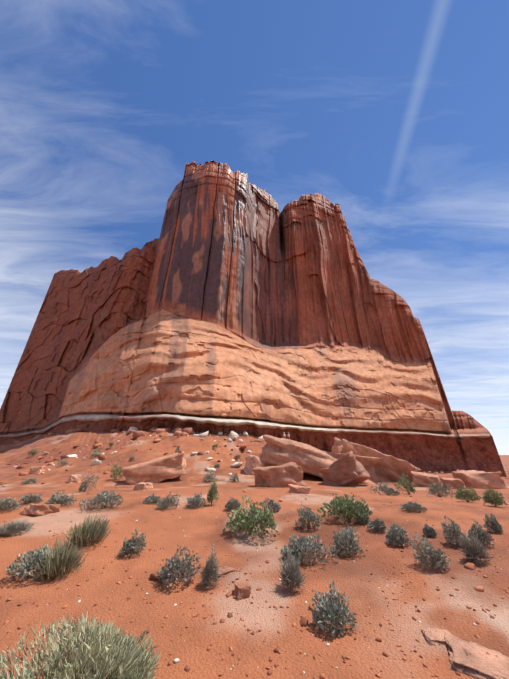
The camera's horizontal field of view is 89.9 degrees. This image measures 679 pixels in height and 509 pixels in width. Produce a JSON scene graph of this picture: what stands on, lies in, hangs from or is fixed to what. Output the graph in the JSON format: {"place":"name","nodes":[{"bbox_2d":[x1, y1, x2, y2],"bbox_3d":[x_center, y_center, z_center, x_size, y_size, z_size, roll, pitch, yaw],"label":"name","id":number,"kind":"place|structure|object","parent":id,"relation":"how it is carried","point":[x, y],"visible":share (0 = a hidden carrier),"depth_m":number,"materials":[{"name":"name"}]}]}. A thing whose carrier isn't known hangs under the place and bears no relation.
{"place":"outdoors","nodes":[
{"label":"outdoors","id":0,"kind":"place"},
{"bbox_2d":[0,432,508,678],"bbox_3d":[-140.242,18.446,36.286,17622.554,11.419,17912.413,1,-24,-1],"label":"ground","id":1,"kind":"structure","parent":0,"point":[433,613],"depth_m":3.40,"materials":[{"name":"orange sand"}]},
{"bbox_2d":[0,496,23,510],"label":"sage shrub","id":2,"kind":"object","parent":1,"relation":"on","point":[6,504],"visible":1,"depth_m":5.83,"materials":[{"name":"grey plant"}]},
{"bbox_2d":[0,518,34,536],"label":"dry shrub","id":3,"kind":"object","parent":1,"relation":"on","point":[18,526],"visible":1,"depth_m":4.51,"materials":[{"name":"grey plant"}]},
{"bbox_2d":[19,477,37,483],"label":"sage shrub","id":4,"kind":"object","parent":1,"relation":"on","point":[28,480],"visible":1,"depth_m":16.06,"materials":[{"name":"grey plant"}]},
{"bbox_2d":[5,543,55,580],"bbox_3d":[-2.847,2.954,3.423,0.608,0.294,0.686,1,-24,-1],"label":"sage shrub","id":5,"kind":"object","parent":1,"relation":"on","point":[28,563],"visible":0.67,"depth_m":3.29,"materials":[{"name":"grey plant"}]},
{"bbox_2d":[18,494,42,503],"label":"sage shrub","id":6,"kind":"object","parent":1,"relation":"on","point":[31,498],"visible":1,"depth_m":6.66,"materials":[{"name":"grey plant"}]},
{"bbox_2d":[28,448,39,454],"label":"green shrub","id":7,"kind":"object","parent":1,"relation":"on","point":[32,452],"visible":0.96,"depth_m":31.60,"materials":[{"name":"green plant"}]},
{"bbox_2d":[28,466,44,473],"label":"boulder","id":8,"kind":"object","parent":1,"relation":"on","point":[34,470],"visible":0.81,"depth_m":20.35,"materials":[{"name":"brown stone"}]},
{"bbox_2d":[19,503,60,515],"bbox_3d":[-4.828,3.846,5.787,0.580,0.259,0.596,-10,-26,22],"label":"boulder","id":9,"kind":"object","parent":1,"relation":"on","point":[37,509],"visible":0.96,"depth_m":5.62,"materials":[{"name":"brown stone"}]},
{"bbox_2d":[44,489,76,506],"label":"sage shrub","id":10,"kind":"object","parent":1,"relation":"on","point":[58,499],"visible":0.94,"depth_m":6.46,"materials":[{"name":"grey plant"}]},
{"bbox_2d":[57,458,68,465],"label":"sage shrub","id":11,"kind":"object","parent":1,"relation":"on","point":[61,463],"visible":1,"depth_m":22.36,"materials":[{"name":"grey plant"}]},
{"bbox_2d":[37,535,90,579],"bbox_3d":[-2.553,2.882,3.424,0.565,0.456,0.634,1,-24,-1],"label":"grass shrub","id":12,"kind":"object","parent":1,"relation":"on","point":[60,561],"visible":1,"depth_m":3.34,"materials":[{"name":"green plant"}]},
{"bbox_2d":[68,474,83,482],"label":"boulder","id":13,"kind":"object","parent":1,"relation":"on","point":[76,478],"visible":0.83,"depth_m":16.24,"materials":[{"name":"brown stone"}]},
{"bbox_2d":[0,607,160,678],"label":"shrub clump","id":14,"kind":"object","parent":1,"relation":"on","point":[132,659],"visible":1,"depth_m":1.77,"materials":[{"name":"green plant"}]},
{"bbox_2d":[63,514,113,546],"bbox_3d":[-2.813,3.152,4.332,0.769,0.569,0.734,1,-24,-1],"label":"grass shrub","id":15,"kind":"object","parent":1,"relation":"on","point":[93,533],"visible":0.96,"depth_m":4.23,"materials":[{"name":"green plant"}]},
{"bbox_2d":[79,468,99,491],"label":"sage shrub","id":16,"kind":"object","parent":1,"relation":"on","point":[83,485],"visible":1,"depth_m":9.42,"materials":[{"name":"grey plant"}]},
{"bbox_2d":[90,448,99,456],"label":"green shrub","id":17,"kind":"object","parent":1,"relation":"on","point":[95,454],"visible":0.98,"depth_m":24.21,"materials":[{"name":"green plant"}]},
{"bbox_2d":[79,488,122,509],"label":"sage shrub","id":18,"kind":"object","parent":1,"relation":"on","point":[102,499],"visible":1,"depth_m":6.24,"materials":[{"name":"grey plant"}]},
{"bbox_2d":[110,462,123,479],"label":"green shrub","id":19,"kind":"object","parent":1,"relation":"on","point":[113,472],"visible":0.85,"depth_m":17.14,"materials":[{"name":"green plant"}]},
{"bbox_2d":[118,528,146,555],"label":"sage shrub","id":20,"kind":"object","parent":1,"relation":"on","point":[132,544],"visible":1,"depth_m":4.00,"materials":[{"name":"grey plant"}]},
{"bbox_2d":[0,430,269,486],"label":"slope stones","id":21,"kind":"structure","parent":1,"relation":"on","point":[101,456],"depth_m":24.55,"materials":[{"name":"stone"}]},
{"bbox_2d":[132,482,152,489],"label":"boulder","id":22,"kind":"object","parent":1,"relation":"on","point":[143,486],"visible":0.79,"depth_m":10.02,"materials":[{"name":"brown stone"}]},
{"bbox_2d":[141,493,160,503],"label":"sage shrub","id":23,"kind":"object","parent":1,"relation":"on","point":[149,499],"visible":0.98,"depth_m":7.06,"materials":[{"name":"grey plant"}]},
{"bbox_2d":[121,452,186,484],"bbox_3d":[-6.686,8.835,17.156,4.079,2.311,1.966,13,-27,-27],"label":"long boulder","id":24,"kind":"object","parent":1,"relation":"on","point":[160,469],"visible":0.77,"depth_m":16.51,"materials":[{"name":"brown stone"}]},
{"bbox_2d":[156,491,180,509],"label":"sage shrub","id":25,"kind":"object","parent":1,"relation":"on","point":[165,502],"visible":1,"depth_m":6.49,"materials":[{"name":"grey plant"}]},
{"bbox_2d":[157,545,201,588],"bbox_3d":[-0.971,2.958,3.394,0.548,0.416,0.527,20,-31,-38],"label":"sage shrub","id":26,"kind":"object","parent":1,"relation":"on","point":[175,567],"visible":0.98,"depth_m":3.30,"materials":[{"name":"grey plant"}]},
{"bbox_2d":[185,577,193,586],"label":"rock","id":27,"kind":"object","parent":1,"relation":"on","point":[189,583],"visible":0.77,"depth_m":3.24,"materials":[{"name":"brown stone"}]},
{"bbox_2d":[185,490,207,507],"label":"sage shrub","id":28,"kind":"object","parent":1,"relation":"on","point":[195,502],"visible":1,"depth_m":6.63,"materials":[{"name":"grey plant"}]},
{"bbox_2d":[203,471,215,481],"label":"sage shrub","id":29,"kind":"object","parent":1,"relation":"on","point":[209,477],"visible":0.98,"depth_m":16.92,"materials":[{"name":"grey plant"}]},
{"bbox_2d":[198,542,220,588],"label":"dry shrub","id":30,"kind":"object","parent":1,"relation":"on","point":[210,571],"visible":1,"depth_m":3.25,"materials":[{"name":"grey plant"}]},
{"bbox_2d":[206,473,218,504],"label":"green shrub","id":31,"kind":"object","parent":1,"relation":"on","point":[212,493],"visible":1,"depth_m":6.95,"materials":[{"name":"green plant"}]},
{"bbox_2d":[216,566,235,576],"bbox_3d":[-0.449,3.246,3.577,0.260,0.060,0.337,-22,-32,39],"label":"slab","id":32,"kind":"object","parent":1,"relation":"on","point":[224,570],"depth_m":3.55,"materials":[{"name":"brown stone"}]},
{"bbox_2d":[225,497,241,510],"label":"sage shrub","id":33,"kind":"object","parent":1,"relation":"on","point":[231,503],"visible":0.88,"depth_m":6.39,"materials":[{"name":"grey plant"}]},
{"bbox_2d":[228,473,239,481],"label":"sage shrub","id":34,"kind":"object","parent":1,"relation":"on","point":[234,477],"visible":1,"depth_m":17.15,"materials":[{"name":"grey plant"}]},
{"bbox_2d":[233,581,250,600],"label":"rock","id":35,"kind":"object","parent":1,"relation":"on","point":[242,589],"visible":0.96,"depth_m":3.01,"materials":[{"name":"brown stone"}]},
{"bbox_2d":[222,495,280,540],"bbox_3d":[-0.067,3.467,5.044,1.108,0.619,1.169,1,-24,-1],"label":"green shrub","id":36,"kind":"object","parent":1,"relation":"on","point":[260,518],"visible":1,"depth_m":4.89,"materials":[{"name":"green plant"}]},
{"bbox_2d":[0,160,506,476],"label":"rock tower","id":37,"kind":"structure","parent":1,"relation":"on","point":[228,301],"depth_m":69.00,"materials":[{"name":"brown stone"}]},
{"bbox_2d":[1,427,508,478],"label":"talus stones","id":38,"kind":"object","parent":1,"relation":"on","point":[177,432],"visible":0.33,"depth_m":33.16,"materials":[{"name":"brown stone"}]},
{"bbox_2d":[243,455,267,474],"bbox_3d":[0.137,10.243,20.688,1.955,1.576,1.708,13,-28,-27],"label":"pale boulder","id":39,"kind":"object","parent":1,"relation":"on","point":[253,461],"visible":0.58,"depth_m":20.16,"materials":[{"name":"brown stone"}]},
{"bbox_2d":[263,497,280,511],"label":"sage shrub","id":40,"kind":"object","parent":1,"relation":"on","point":[275,506],"visible":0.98,"depth_m":6.35,"materials":[{"name":"grey plant"}]},
{"bbox_2d":[60,488,483,631],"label":"stones","id":41,"kind":"object","parent":1,"relation":"on","point":[303,621],"visible":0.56,"depth_m":3.13,"materials":[{"name":"stone"}]},
{"bbox_2d":[251,462,307,487],"bbox_3d":[1.434,8.051,14.953,3.290,1.555,2.407,8,-26,-17],"label":"boulder","id":42,"kind":"object","parent":1,"relation":"on","point":[284,475],"visible":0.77,"depth_m":13.98,"materials":[{"name":"brown stone"}]},
{"bbox_2d":[277,543,307,592],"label":"dry shrub","id":43,"kind":"object","parent":1,"relation":"on","point":[291,572],"visible":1,"depth_m":3.16,"materials":[{"name":"grey plant"}]},
{"bbox_2d":[288,484,310,493],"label":"flat boulder","id":44,"kind":"object","parent":1,"relation":"on","point":[297,489],"visible":0.85,"depth_m":9.41,"materials":[{"name":"brown stone"}]},
{"bbox_2d":[295,501,322,529],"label":"sage shrub","id":45,"kind":"object","parent":1,"relation":"on","point":[311,518],"visible":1,"depth_m":5.19,"materials":[{"name":"grey plant"}]},
{"bbox_2d":[280,534,342,565],"bbox_3d":[0.906,3.219,4.010,0.887,0.380,0.871,-15,-28,30],"label":"sage shrub","id":46,"kind":"object","parent":1,"relation":"on","point":[300,546],"visible":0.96,"depth_m":3.89,"materials":[{"name":"grey plant"}]},
{"bbox_2d":[260,435,382,483],"bbox_3d":[5.816,10.762,22.166,9.646,4.469,8.230,-10,-26,20],"label":"slab boulder","id":47,"kind":"object","parent":1,"relation":"on","point":[307,458],"visible":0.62,"depth_m":19.64,"materials":[{"name":"brown stone"}]},
{"bbox_2d":[310,578,357,636],"bbox_3d":[0.789,2.693,2.622,0.462,0.348,0.423,8,-25,-16],"label":"sage shrub","id":48,"kind":"object","parent":1,"relation":"on","point":[329,606],"visible":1,"depth_m":2.53,"materials":[{"name":"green plant"}]},
{"bbox_2d":[316,493,372,524],"bbox_3d":[1.982,3.767,5.781,1.250,0.525,1.305,1,-24,-1],"label":"green shrub","id":49,"kind":"object","parent":1,"relation":"on","point":[339,503],"visible":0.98,"depth_m":5.57,"materials":[{"name":"green plant"}]},
{"bbox_2d":[321,451,369,485],"bbox_3d":[5.824,8.789,16.761,3.151,2.694,2.065,-13,-27,27],"label":"wedge boulder","id":50,"kind":"object","parent":1,"relation":"on","point":[347,468],"visible":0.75,"depth_m":16.20,"materials":[{"name":"brown stone"}]},
{"bbox_2d":[332,525,365,556],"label":"sage shrub","id":51,"kind":"object","parent":1,"relation":"on","point":[348,543],"visible":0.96,"depth_m":4.08,"materials":[{"name":"grey plant"}]},
{"bbox_2d":[355,509,369,523],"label":"sage shrub","id":52,"kind":"object","parent":1,"relation":"on","point":[361,519],"visible":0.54,"depth_m":5.40,"materials":[{"name":"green plant"}]},
{"bbox_2d":[366,518,385,531],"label":"sage shrub","id":53,"kind":"object","parent":1,"relation":"on","point":[376,525],"visible":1,"depth_m":4.95,"materials":[{"name":"grey plant"}]},
{"bbox_2d":[331,437,421,481],"bbox_3d":[10.746,11.731,23.905,7.649,4.996,5.068,-4,-25,9],"label":"slab boulder","id":54,"kind":"object","parent":1,"relation":"on","point":[388,468],"visible":0.52,"depth_m":21.81,"materials":[{"name":"brown stone"}]},
{"bbox_2d":[368,482,399,495],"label":"sage shrub","id":55,"kind":"object","parent":1,"relation":"on","point":[383,488],"visible":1,"depth_m":10.09,"materials":[{"name":"grey plant"}]},
{"bbox_2d":[384,523,410,546],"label":"sage shrub","id":56,"kind":"object","parent":1,"relation":"on","point":[394,534],"visible":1,"depth_m":4.32,"materials":[{"name":"grey plant"}]},
{"bbox_2d":[394,471,415,494],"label":"green shrub","id":57,"kind":"object","parent":1,"relation":"on","point":[408,487],"visible":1,"depth_m":11.44,"materials":[{"name":"green plant"}]},
{"bbox_2d":[397,501,427,512],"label":"sage shrub","id":58,"kind":"object","parent":1,"relation":"on","point":[414,506],"visible":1,"depth_m":6.25,"materials":[{"name":"grey plant"}]},
{"bbox_2d":[410,471,441,486],"bbox_3d":[10.854,8.932,16.135,1.555,0.996,1.392,-13,-28,27],"label":"boulder","id":59,"kind":"object","parent":1,"relation":"on","point":[422,479],"visible":0.83,"depth_m":15.79,"materials":[{"name":"brown stone"}]},
{"bbox_2d":[422,523,436,536],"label":"sage shrub","id":60,"kind":"object","parent":1,"relation":"on","point":[426,529],"visible":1,"depth_m":4.62,"materials":[{"name":"grey plant"}]},
{"bbox_2d":[410,531,449,571],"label":"sage shrub","id":61,"kind":"object","parent":1,"relation":"on","point":[435,558],"visible":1,"depth_m":3.56,"materials":[{"name":"grey plant"}]},
{"bbox_2d":[421,627,450,644],"bbox_3d":[1.704,2.748,2.358,0.286,0.048,0.217,-2,-24,4],"label":"slab","id":62,"kind":"object","parent":1,"relation":"on","point":[434,636],"depth_m":2.35,"materials":[{"name":"orange stone"}]},
{"bbox_2d":[426,481,454,497],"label":"sage shrub","id":63,"kind":"object","parent":1,"relation":"on","point":[434,489],"visible":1,"depth_m":10.52,"materials":[{"name":"grey plant"}]},
{"bbox_2d":[440,478,465,488],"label":"boulder","id":64,"kind":"object","parent":1,"relation":"on","point":[456,483],"visible":0.79,"depth_m":14.97,"materials":[{"name":"brown stone"}]},
{"bbox_2d":[440,513,467,545],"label":"sage shrub","id":65,"kind":"object","parent":1,"relation":"on","point":[453,528],"visible":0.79,"depth_m":4.27,"materials":[{"name":"grey plant"}]},
{"bbox_2d":[454,486,481,502],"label":"green shrub","id":66,"kind":"object","parent":1,"relation":"on","point":[464,494],"visible":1,"depth_m":8.22,"materials":[{"name":"green plant"}]},
{"bbox_2d":[457,530,493,564],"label":"dry shrub","id":67,"kind":"object","parent":1,"relation":"on","point":[471,547],"visible":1,"depth_m":3.67,"materials":[{"name":"grey plant"}]},
{"bbox_2d":[444,632,508,678],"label":"slab","id":68,"kind":"object","parent":1,"relation":"on","point":[474,659],"depth_m":2.07,"materials":[{"name":"orange stone"}]},
{"bbox_2d":[452,470,508,488],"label":"boulder","id":69,"kind":"object","parent":1,"relation":"on","point":[480,479],"visible":0.79,"depth_m":15.20,"materials":[{"name":"brown stone"}]},
{"bbox_2d":[467,520,494,545],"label":"sage shrub","id":70,"kind":"object","parent":1,"relation":"on","point":[484,536],"visible":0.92,"depth_m":4.22,"materials":[{"name":"grey plant"}]},
{"bbox_2d":[483,513,502,532],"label":"sage shrub","id":71,"kind":"object","parent":1,"relation":"on","point":[490,523],"visible":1,"depth_m":4.75,"materials":[{"name":"grey plant"}]},
{"bbox_2d":[482,488,508,506],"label":"green shrub","id":72,"kind":"object","parent":1,"relation":"on","point":[492,498],"visible":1,"depth_m":7.09,"materials":[{"name":"green plant"}]},
{"bbox_2d":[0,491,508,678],"bbox_3d":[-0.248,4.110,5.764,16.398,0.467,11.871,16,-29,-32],"label":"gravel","id":73,"kind":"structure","parent":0,"point":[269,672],"depth_m":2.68,"materials":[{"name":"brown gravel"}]},
{"bbox_2d":[0,0,508,454],"label":"sky","id":74,"kind":"structure","parent":0,"point":[393,112],"materials":[{"name":"blue"}]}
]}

